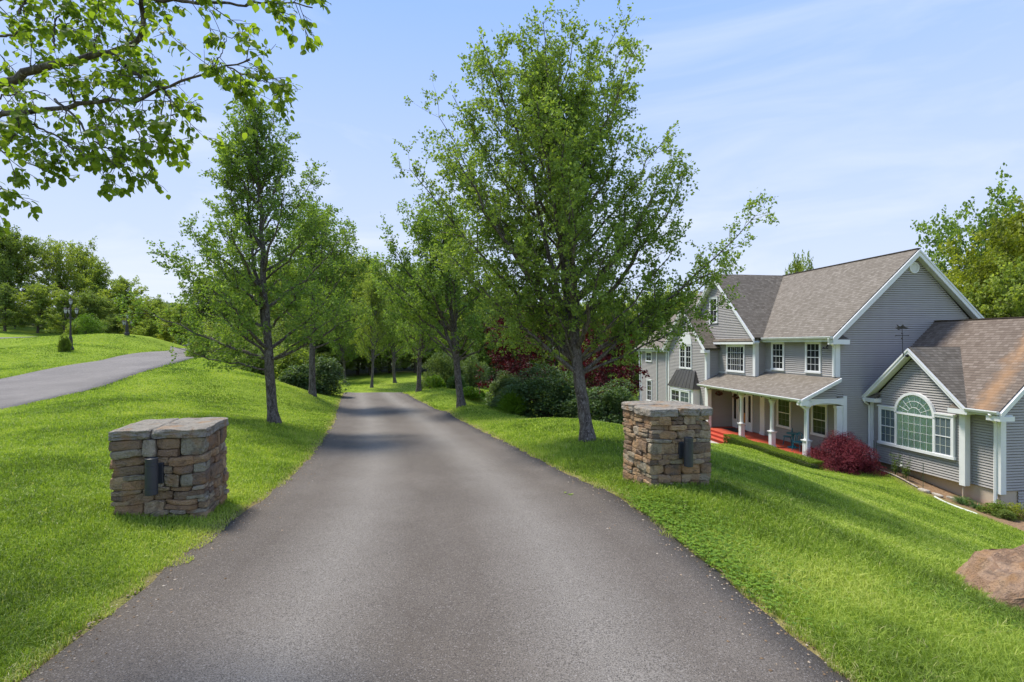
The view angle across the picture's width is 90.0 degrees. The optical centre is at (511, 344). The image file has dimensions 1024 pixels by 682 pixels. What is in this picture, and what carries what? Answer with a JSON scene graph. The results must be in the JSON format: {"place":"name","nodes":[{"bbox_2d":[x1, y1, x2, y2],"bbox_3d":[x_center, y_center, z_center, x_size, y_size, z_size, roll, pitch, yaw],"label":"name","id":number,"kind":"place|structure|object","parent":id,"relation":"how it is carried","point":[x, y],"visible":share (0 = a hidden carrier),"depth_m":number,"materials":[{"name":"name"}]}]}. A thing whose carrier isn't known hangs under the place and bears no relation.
{"place":"outdoors","nodes":[
{"label":"outdoors","id":0,"kind":"place"},
{"bbox_2d":[0,346,197,409],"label":"road","id":1,"kind":"structure","parent":0,"point":[30,387],"depth_m":22.03,"materials":[{"name":"grey asphalt"}]},
{"bbox_2d":[20,392,850,681],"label":"driveway","id":2,"kind":"structure","parent":0,"point":[406,538],"depth_m":3.61,"materials":[{"name":"grey asphalt"}]},
{"bbox_2d":[14,425,853,681],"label":"edge debris","id":3,"kind":"object","parent":2,"relation":"on","point":[126,605],"visible":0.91,"depth_m":3.50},
{"bbox_2d":[0,306,1023,681],"bbox_3d":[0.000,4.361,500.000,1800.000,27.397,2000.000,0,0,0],"label":"ground","id":4,"kind":"structure","parent":0,"point":[384,376],"depth_m":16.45,"materials":[{"name":"green plant"}]},
{"bbox_2d":[0,283,34,330],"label":"broadleaf tree","id":5,"kind":"object","parent":4,"relation":"on","point":[5,293],"visible":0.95,"depth_m":59.92,"materials":[{"name":"green plant"}]},
{"bbox_2d":[0,224,63,325],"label":"broadleaf tree","id":6,"kind":"object","parent":4,"relation":"on","point":[13,243],"visible":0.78,"depth_m":67.16,"materials":[{"name":"green plant"}]},
{"bbox_2d":[1,282,63,332],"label":"broadleaf tree","id":7,"kind":"object","parent":4,"relation":"on","point":[37,291],"visible":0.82,"depth_m":61.46,"materials":[{"name":"green plant"}]},
{"bbox_2d":[13,235,109,326],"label":"broadleaf tree","id":8,"kind":"object","parent":4,"relation":"on","point":[58,257],"visible":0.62,"depth_m":71.06,"materials":[{"name":"green plant"}]},
{"bbox_2d":[35,289,92,333],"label":"broadleaf tree","id":9,"kind":"object","parent":4,"relation":"on","point":[57,311],"visible":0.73,"depth_m":59.41,"materials":[{"name":"green plant"}]},
{"bbox_2d":[56,332,71,351],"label":"shrub","id":10,"kind":"object","parent":4,"relation":"on","point":[64,344],"visible":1,"depth_m":34.22,"materials":[{"name":"green plant"}]},
{"bbox_2d":[63,298,78,349],"bbox_3d":[-30.103,-1.375,35.028,0.785,3.687,0.862,0,0,-20],"label":"lamp post","id":11,"kind":"object","parent":4,"relation":"on","point":[69,309],"visible":0.93,"depth_m":34.97,"materials":[{"name":"metal"}]},
{"bbox_2d":[64,319,85,334],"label":"shrub","id":12,"kind":"object","parent":4,"relation":"on","point":[74,332],"visible":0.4,"depth_m":47.60,"materials":[{"name":"green plant"}]},
{"bbox_2d":[55,247,111,315],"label":"broadleaf tree","id":13,"kind":"object","parent":4,"relation":"on","point":[83,266],"visible":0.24,"depth_m":75.25,"materials":[{"name":"green plant"}]},
{"bbox_2d":[69,313,106,333],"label":"shrub","id":14,"kind":"object","parent":4,"relation":"on","point":[85,326],"visible":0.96,"depth_m":46.88,"materials":[{"name":"green plant"}]},
{"bbox_2d":[62,290,122,332],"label":"broadleaf tree","id":15,"kind":"object","parent":4,"relation":"on","point":[95,302],"visible":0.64,"depth_m":61.17,"materials":[{"name":"green plant"}]},
{"bbox_2d":[68,258,130,317],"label":"broadleaf tree","id":16,"kind":"object","parent":4,"relation":"on","point":[96,279],"visible":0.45,"depth_m":69.40,"materials":[{"name":"green plant"}]},
{"bbox_2d":[95,316,135,333],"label":"shrub","id":17,"kind":"object","parent":4,"relation":"on","point":[111,327],"visible":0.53,"depth_m":59.33,"materials":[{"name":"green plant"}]},
{"bbox_2d":[91,275,148,327],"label":"broadleaf tree","id":18,"kind":"object","parent":4,"relation":"on","point":[120,286],"visible":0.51,"depth_m":65.64,"materials":[{"name":"green plant"}]},
{"bbox_2d":[122,313,132,335],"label":"lamp post","id":19,"kind":"object","parent":4,"relation":"on","point":[126,328],"visible":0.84,"depth_m":45.93,"materials":[{"name":"metal"}]},
{"bbox_2d":[112,296,150,336],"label":"broadleaf tree","id":20,"kind":"object","parent":4,"relation":"on","point":[131,308],"visible":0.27,"depth_m":59.59,"materials":[{"name":"green plant"}]},
{"bbox_2d":[130,318,166,340],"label":"shrub","id":21,"kind":"object","parent":4,"relation":"on","point":[149,328],"visible":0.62,"depth_m":53.70,"materials":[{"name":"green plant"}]},
{"bbox_2d":[130,294,183,337],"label":"broadleaf tree","id":22,"kind":"object","parent":4,"relation":"on","point":[158,302],"visible":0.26,"depth_m":62.66,"materials":[{"name":"green plant"}]},
{"bbox_2d":[0,0,330,237],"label":"overhanging tree","id":23,"kind":"object","parent":4,"relation":"on","point":[82,34],"visible":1,"depth_m":3.24,"materials":[{"name":"green plant"}]},
{"bbox_2d":[154,323,179,343],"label":"broadleaf tree","id":24,"kind":"object","parent":4,"relation":"on","point":[165,335],"visible":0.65,"depth_m":51.85,"materials":[{"name":"green plant"}]},
{"bbox_2d":[108,417,228,517],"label":"stone pillar","id":25,"kind":"structure","parent":4,"relation":"on","point":[176,466],"depth_m":5.03,"materials":[{"name":"grey stone"}]},
{"bbox_2d":[148,302,207,344],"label":"broadleaf tree","id":26,"kind":"object","parent":4,"relation":"on","point":[167,317],"visible":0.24,"depth_m":59.10,"materials":[{"name":"green plant"}]},
{"bbox_2d":[184,330,220,358],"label":"shrub","id":27,"kind":"object","parent":4,"relation":"on","point":[207,345],"visible":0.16,"depth_m":35.57,"materials":[{"name":"green plant"}]},
{"bbox_2d":[168,271,244,344],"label":"broadleaf tree","id":28,"kind":"object","parent":4,"relation":"on","point":[197,305],"visible":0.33,"depth_m":50.91,"materials":[{"name":"green plant"}]},
{"bbox_2d":[176,260,256,333],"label":"broadleaf tree","id":29,"kind":"object","parent":4,"relation":"on","point":[215,270],"visible":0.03,"depth_m":53.99,"materials":[{"name":"green plant"}]},
{"bbox_2d":[205,331,255,362],"bbox_3d":[-18.402,0.238,33.996,3.541,2.408,2.878,0,0,0],"label":"shrub","id":30,"kind":"object","parent":4,"relation":"on","point":[215,348],"visible":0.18,"depth_m":33.54,"materials":[{"name":"green plant"}]},
{"bbox_2d":[111,63,376,424],"bbox_3d":[-6.753,-2.482,13.439,5.087,9.655,4.616,0,0,28],"label":"pear tree","id":31,"kind":"object","parent":4,"relation":"on","point":[248,166],"visible":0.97,"depth_m":13.14,"materials":[{"name":"green plant"}]},
{"bbox_2d":[231,344,279,374],"bbox_3d":[-15.273,0.851,30.962,3.401,2.033,2.880,0,0,0],"label":"shrub","id":32,"kind":"object","parent":4,"relation":"on","point":[259,363],"visible":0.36,"depth_m":30.26,"materials":[{"name":"green plant"}]},
{"bbox_2d":[253,305,308,373],"bbox_3d":[-18.047,-0.234,40.049,5.389,5.770,4.327,0,0,0],"label":"tree","id":33,"kind":"object","parent":4,"relation":"on","point":[276,337],"visible":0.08,"depth_m":39.95,"materials":[{"name":"green plant"}]},
{"bbox_2d":[245,263,329,353],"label":"broadleaf tree","id":34,"kind":"object","parent":4,"relation":"on","point":[277,311],"visible":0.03,"depth_m":52.96,"materials":[{"name":"green plant"}]},
{"bbox_2d":[270,317,309,353],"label":"broadleaf tree","id":35,"kind":"object","parent":4,"relation":"on","point":[279,320],"visible":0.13,"depth_m":49.52,"materials":[{"name":"green plant"}]},
{"bbox_2d":[273,342,317,378],"bbox_3d":[-12.810,1.127,29.975,2.895,2.654,2.547,0,0,39],"label":"shrub","id":36,"kind":"object","parent":4,"relation":"on","point":[285,362],"visible":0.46,"depth_m":29.74,"materials":[{"name":"green plant"}]},
{"bbox_2d":[278,363,321,389],"bbox_3d":[-11.631,1.751,27.980,2.381,1.524,1.943,0,0,0],"label":"shrub","id":37,"kind":"object","parent":4,"relation":"on","point":[296,376],"visible":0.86,"depth_m":27.56,"materials":[{"name":"green plant"}]},
{"bbox_2d":[273,314,341,365],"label":"broadleaf tree","id":38,"kind":"object","parent":4,"relation":"on","point":[319,348],"visible":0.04,"depth_m":49.96,"materials":[{"name":"green plant"}]},
{"bbox_2d":[258,252,359,358],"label":"broadleaf tree","id":39,"kind":"object","parent":4,"relation":"on","point":[349,279],"visible":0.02,"depth_m":59.33,"materials":[{"name":"green plant"}]},
{"bbox_2d":[250,191,374,396],"bbox_3d":[-8.977,-2.175,23.171,5.477,9.340,5.535,0,0,26],"label":"pear tree","id":40,"kind":"object","parent":4,"relation":"on","point":[329,278],"visible":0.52,"depth_m":22.83,"materials":[{"name":"green plant"}]},
{"bbox_2d":[308,356,349,394],"bbox_3d":[-10.792,1.746,29.058,2.544,2.376,2.367,0,0,25],"label":"shrub","id":41,"kind":"object","parent":4,"relation":"on","point":[326,372],"visible":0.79,"depth_m":28.83,"materials":[{"name":"green plant"}]},
{"bbox_2d":[299,316,375,376],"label":"broadleaf tree","id":42,"kind":"object","parent":4,"relation":"on","point":[321,353],"visible":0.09,"depth_m":50.20,"materials":[{"name":"green plant"}]},
{"bbox_2d":[315,300,363,382],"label":"pear tree","id":43,"kind":"object","parent":4,"relation":"on","point":[340,351],"visible":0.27,"depth_m":45.72,"materials":[{"name":"green plant"}]},
{"bbox_2d":[323,299,370,374],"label":"broadleaf tree","id":44,"kind":"object","parent":4,"relation":"on","point":[364,360],"visible":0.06,"depth_m":52.03,"materials":[{"name":"green plant"}]},
{"bbox_2d":[323,251,387,369],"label":"broadleaf tree","id":45,"kind":"object","parent":4,"relation":"on","point":[356,291],"visible":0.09,"depth_m":60.19,"materials":[{"name":"green plant"}]},
{"bbox_2d":[327,324,413,374],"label":"broadleaf tree","id":46,"kind":"object","parent":4,"relation":"on","point":[376,362],"visible":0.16,"depth_m":50.41,"materials":[{"name":"green plant"}]},
{"bbox_2d":[347,247,397,367],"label":"broadleaf tree","id":47,"kind":"object","parent":4,"relation":"on","point":[359,257],"visible":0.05,"depth_m":65.80,"materials":[{"name":"green plant"}]},
{"bbox_2d":[348,273,399,387],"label":"pear tree","id":48,"kind":"object","parent":4,"relation":"on","point":[371,300],"visible":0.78,"depth_m":40.04,"materials":[{"name":"green plant"}]},
{"bbox_2d":[352,269,409,369],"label":"broadleaf tree","id":49,"kind":"object","parent":4,"relation":"on","point":[374,291],"visible":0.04,"depth_m":58.54,"materials":[{"name":"green plant"}]},
{"bbox_2d":[359,329,417,372],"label":"broadleaf tree","id":50,"kind":"object","parent":4,"relation":"on","point":[390,362],"visible":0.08,"depth_m":51.01,"materials":[{"name":"green plant"}]},
{"bbox_2d":[363,288,416,382],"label":"pear tree","id":51,"kind":"object","parent":4,"relation":"on","point":[393,349],"visible":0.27,"depth_m":43.47,"materials":[{"name":"green plant"}]},
{"bbox_2d":[386,325,444,372],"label":"broadleaf tree","id":52,"kind":"object","parent":4,"relation":"on","point":[409,363],"visible":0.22,"depth_m":50.54,"materials":[{"name":"green plant"}]},
{"bbox_2d":[370,257,462,391],"bbox_3d":[-5.199,-1.012,29.384,5.314,7.951,5.493,0,0,6],"label":"pear tree","id":53,"kind":"object","parent":4,"relation":"on","point":[419,344],"visible":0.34,"depth_m":29.00,"materials":[{"name":"green plant"}]},
{"bbox_2d":[423,374,445,387],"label":"shrub","id":54,"kind":"object","parent":4,"relation":"on","point":[437,379],"visible":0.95,"depth_m":30.89,"materials":[{"name":"green plant"}]},
{"bbox_2d":[364,194,518,407],"bbox_3d":[-2.666,-1.519,20.096,5.782,8.370,5.594,0,0,36],"label":"pear tree","id":55,"kind":"object","parent":4,"relation":"on","point":[422,231],"visible":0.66,"depth_m":19.51,"materials":[{"name":"green plant"}]},
{"bbox_2d":[421,351,469,389],"bbox_3d":[-4.327,1.623,32.928,3.411,2.734,3.224,0,0,0],"label":"willow shrub","id":56,"kind":"object","parent":4,"relation":"on","point":[442,366],"visible":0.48,"depth_m":32.36,"materials":[{"name":"green plant"}]},
{"bbox_2d":[446,375,465,388],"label":"shrub","id":57,"kind":"object","parent":4,"relation":"on","point":[450,383],"visible":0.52,"depth_m":29.85,"materials":[{"name":"green plant"}]},
{"bbox_2d":[428,319,500,373],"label":"broadleaf tree","id":58,"kind":"object","parent":4,"relation":"on","point":[481,358],"visible":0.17,"depth_m":50.82,"materials":[{"name":"green plant"}]},
{"bbox_2d":[438,287,503,368],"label":"broadleaf tree","id":59,"kind":"object","parent":4,"relation":"on","point":[465,301],"visible":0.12,"depth_m":53.38,"materials":[{"name":"green plant"}]},
{"bbox_2d":[463,385,486,398],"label":"shrub","id":60,"kind":"object","parent":4,"relation":"on","point":[471,392],"visible":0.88,"depth_m":26.57,"materials":[{"name":"green plant"}]},
{"bbox_2d":[463,348,489,387],"bbox_3d":[-2.610,1.603,34.101,2.346,2.908,2.274,0,0,0],"label":"willow shrub","id":61,"kind":"object","parent":4,"relation":"on","point":[471,368],"visible":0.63,"depth_m":33.63,"materials":[{"name":"green plant"}]},
{"bbox_2d":[478,327,518,378],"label":"broadleaf tree","id":62,"kind":"object","parent":4,"relation":"on","point":[492,373],"visible":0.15,"depth_m":52.80,"materials":[{"name":"green plant"}]},
{"bbox_2d":[485,370,531,411],"bbox_3d":[-0.117,2.072,20.948,1.931,2.158,2.979,0,0,-16],"label":"viburnum","id":63,"kind":"object","parent":4,"relation":"on","point":[499,383],"visible":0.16,"depth_m":20.60,"materials":[{"name":"green plant"}]},
{"bbox_2d":[492,389,526,415],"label":"shrub","id":64,"kind":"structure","parent":4,"relation":"on","point":[509,399],"depth_m":18.30,"materials":[{"name":"green plant"}]},
{"bbox_2d":[474,297,567,414],"bbox_3d":[0.464,0.930,23.213,4.242,6.153,4.368,0,0,-42],"label":"red maple","id":65,"kind":"object","parent":4,"relation":"on","point":[508,363],"visible":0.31,"depth_m":22.79,"materials":[{"name":"plant"}]},
{"bbox_2d":[487,362,588,417],"bbox_3d":[1.085,1.892,18.929,4.637,2.537,2.937,0,0,0],"label":"viburnum","id":66,"kind":"object","parent":4,"relation":"on","point":[551,405],"visible":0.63,"depth_m":18.53,"materials":[{"name":"green plant"}]},
{"bbox_2d":[532,297,589,374],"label":"broadleaf tree","id":67,"kind":"object","parent":4,"relation":"on","point":[544,357],"visible":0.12,"depth_m":57.27,"materials":[{"name":"green plant"}]},
{"bbox_2d":[554,344,595,382],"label":"broadleaf tree","id":68,"kind":"object","parent":4,"relation":"on","point":[567,360],"visible":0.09,"depth_m":49.45,"materials":[{"name":"green plant"}]},
{"bbox_2d":[390,0,779,441],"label":"pear tree","id":69,"kind":"object","parent":4,"relation":"on","point":[561,144],"visible":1,"depth_m":10.51,"materials":[{"name":"green plant"}]},
{"bbox_2d":[560,377,634,424],"bbox_3d":[3.195,2.245,17.449,3.386,2.306,3.082,0,0,0],"label":"viburnum","id":70,"kind":"object","parent":4,"relation":"on","point":[601,405],"visible":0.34,"depth_m":17.12,"materials":[{"name":"green plant"}]},
{"bbox_2d":[560,321,649,419],"bbox_3d":[3.838,1.901,20.834,3.176,6.048,4.276,0,0,-38],"label":"red maple","id":71,"kind":"object","parent":4,"relation":"on","point":[601,374],"visible":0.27,"depth_m":20.64,"materials":[{"name":"red plant"}]},
{"bbox_2d":[583,298,645,380],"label":"broadleaf tree","id":72,"kind":"object","parent":4,"relation":"on","point":[603,319],"visible":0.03,"depth_m":59.12,"materials":[{"name":"green plant"}]},
{"bbox_2d":[589,345,640,390],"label":"broadleaf tree","id":73,"kind":"object","parent":4,"relation":"on","point":[636,375],"visible":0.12,"depth_m":51.26,"materials":[{"name":"plant"}]},
{"bbox_2d":[599,320,645,391],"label":"broadleaf tree","id":74,"kind":"object","parent":4,"relation":"on","point":[641,333],"visible":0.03,"depth_m":57.00,"materials":[{"name":"plant"}]},
{"bbox_2d":[620,283,692,393],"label":"broadleaf tree","id":75,"kind":"object","parent":4,"relation":"on","point":[671,287],"visible":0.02,"depth_m":64.04,"materials":[{"name":"green plant"}]},
{"bbox_2d":[621,401,712,487],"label":"stone pillar","id":76,"kind":"structure","parent":4,"relation":"on","point":[667,442],"depth_m":6.32,"materials":[{"name":"beige stone"}]},
{"bbox_2d":[638,283,697,318],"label":"broadleaf tree","id":77,"kind":"object","parent":4,"relation":"on","point":[667,284],"depth_m":67.43,"materials":[{"name":"green plant"}]},
{"bbox_2d":[614,483,732,550],"bbox_3d":[1.819,1.723,5.422,0.966,0.119,2.207,0,0,-9],"label":"clover patch","id":78,"kind":"object","parent":4,"relation":"on","point":[655,507],"visible":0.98,"depth_m":5.38,"materials":[{"name":"green plant"}]},
{"bbox_2d":[723,434,823,469],"bbox_3d":[12.501,5.236,25.076,0.900,0.699,6.699,0,0,-8],"label":"box hedge","id":79,"kind":"object","parent":4,"relation":"on","point":[791,457],"visible":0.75,"depth_m":24.21,"materials":[{"name":"green plant"}]},
{"bbox_2d":[641,489,909,664],"bbox_3d":[2.010,1.780,4.346,1.300,0.221,3.144,0,0,0],"label":"clover patch","id":80,"kind":"object","parent":4,"relation":"on","point":[710,549],"visible":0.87,"depth_m":4.20,"materials":[{"name":"green plant"}]},
{"bbox_2d":[785,249,805,274],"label":"broadleaf tree","id":81,"kind":"object","parent":4,"relation":"on","point":[797,265],"visible":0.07,"depth_m":59.59,"materials":[{"name":"green plant"}]},
{"bbox_2d":[635,248,1023,508],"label":"house","id":82,"kind":"structure","parent":4,"relation":"on","point":[915,356],"depth_m":23.94,"materials":[{"name":"plastic"}]},
{"bbox_2d":[646,379,651,400],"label":"window","id":83,"kind":"structure","parent":82,"relation":"in","point":[649,382],"depth_m":40.99,"materials":[{"name":"white glass"}]},
{"bbox_2d":[671,388,679,400],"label":"window","id":84,"kind":"structure","parent":82,"relation":"in","point":[675,393],"depth_m":35.37,"materials":[{"name":"white glass"}]},
{"bbox_2d":[679,344,684,368],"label":"window","id":85,"kind":"structure","parent":82,"relation":"in","point":[681,352],"depth_m":35.47,"materials":[{"name":"white glass"}]},
{"bbox_2d":[679,389,689,402],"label":"window","id":86,"kind":"structure","parent":82,"relation":"in","point":[684,394],"depth_m":33.97,"materials":[{"name":"grey glass"}]},
{"bbox_2d":[685,344,691,369],"bbox_3d":[11.903,0.807,34.565,0.080,1.685,0.940,0,0,-8],"label":"window","id":87,"kind":"structure","parent":82,"relation":"in","point":[688,350],"depth_m":34.56,"materials":[{"name":"white glass"}]},
{"bbox_2d":[709,296,717,323],"bbox_3d":[12.945,-2.218,32.904,0.080,1.695,1.020,0,0,-8],"label":"window","id":88,"kind":"structure","parent":82,"relation":"in","point":[713,312],"depth_m":32.79,"materials":[{"name":"white glass"}]},
{"bbox_2d":[726,344,744,372],"bbox_3d":[13.285,0.808,30.483,0.080,1.665,1.930,0,0,-8],"label":"window","id":89,"kind":"structure","parent":82,"relation":"in","point":[735,353],"depth_m":30.46,"materials":[{"name":"white glass"}]},
{"bbox_2d":[770,342,784,370],"bbox_3d":[14.301,0.597,27.571,0.080,1.565,1.100,0,0,-8],"label":"window","id":90,"kind":"structure","parent":82,"relation":"in","point":[777,348],"depth_m":27.54,"materials":[{"name":"clear glass"}]},
{"bbox_2d":[776,400,791,429],"bbox_3d":[14.650,3.653,27.605,0.080,1.675,1.190,0,0,-8],"label":"window","id":91,"kind":"structure","parent":82,"relation":"in","point":[784,408],"depth_m":27.56,"materials":[{"name":"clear glass"}]},
{"bbox_2d":[804,342,821,373],"bbox_3d":[14.667,0.597,24.967,0.080,1.565,1.100,0,0,-8],"label":"window","id":92,"kind":"structure","parent":82,"relation":"in","point":[812,349],"depth_m":24.93,"materials":[{"name":"clear glass"}]},
{"bbox_2d":[810,405,827,437],"bbox_3d":[15.011,3.657,25.035,0.080,1.625,1.120,0,0,-8],"label":"window","id":93,"kind":"structure","parent":82,"relation":"in","point":[819,413],"depth_m":25.01,"materials":[{"name":"clear glass"}]},
{"bbox_2d":[877,392,956,459],"bbox_3d":[16.831,3.225,21.463,0.130,2.450,3.520,0,0,-8],"label":"window","id":94,"kind":"structure","parent":82,"relation":"in","point":[914,423],"depth_m":21.31,"materials":[{"name":"clear glass"}]},
{"bbox_2d":[801,430,888,475],"bbox_3d":[14.545,4.719,22.637,3.256,2.019,3.021,0,0,0],"label":"japanese maple","id":95,"kind":"object","parent":4,"relation":"on","point":[846,452],"visible":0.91,"depth_m":22.09,"materials":[{"name":"red plant"}]},
{"bbox_2d":[849,566,1023,639],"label":"clover patch","id":96,"kind":"object","parent":4,"relation":"on","point":[960,608],"visible":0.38,"depth_m":3.95,"materials":[{"name":"green plant"}]},
{"bbox_2d":[910,163,1023,312],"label":"broadleaf tree","id":97,"kind":"object","parent":4,"relation":"on","point":[951,231],"visible":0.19,"depth_m":45.98,"materials":[{"name":"green plant"}]},
{"bbox_2d":[938,195,1023,315],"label":"broadleaf tree","id":98,"kind":"object","parent":4,"relation":"on","point":[1010,240],"visible":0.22,"depth_m":35.94,"materials":[{"name":"green plant"}]},
{"bbox_2d":[945,245,1022,317],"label":"broadleaf tree","id":99,"kind":"object","parent":4,"relation":"on","point":[987,268],"visible":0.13,"depth_m":32.71,"materials":[{"name":"green plant"}]},
{"bbox_2d":[953,544,1023,610],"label":"boulder","id":100,"kind":"object","parent":4,"relation":"on","point":[997,573],"visible":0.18,"depth_m":4.60,"materials":[{"name":"stone"}]},
{"bbox_2d":[959,254,1023,317],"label":"broadleaf tree","id":101,"kind":"object","parent":4,"relation":"on","point":[1007,291],"visible":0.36,"depth_m":29.93,"materials":[{"name":"green plant"}]},
{"bbox_2d":[976,499,1011,514],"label":"shrub","id":102,"kind":"object","parent":4,"relation":"on","point":[990,507],"visible":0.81,"depth_m":18.02,"materials":[{"name":"green plant"}]},
{"bbox_2d":[991,508,1017,520],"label":"shrub","id":103,"kind":"object","parent":4,"relation":"on","point":[1000,514],"visible":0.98,"depth_m":17.57,"materials":[{"name":"green plant"}]},
{"bbox_2d":[993,502,1023,521],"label":"shrub","id":104,"kind":"object","parent":4,"relation":"on","point":[1016,507],"visible":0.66,"depth_m":17.74,"materials":[{"name":"green plant"}]},
{"bbox_2d":[0,0,1023,306],"label":"sky","id":105,"kind":"structure","parent":0,"point":[864,119],"materials":[{"name":"blue"}]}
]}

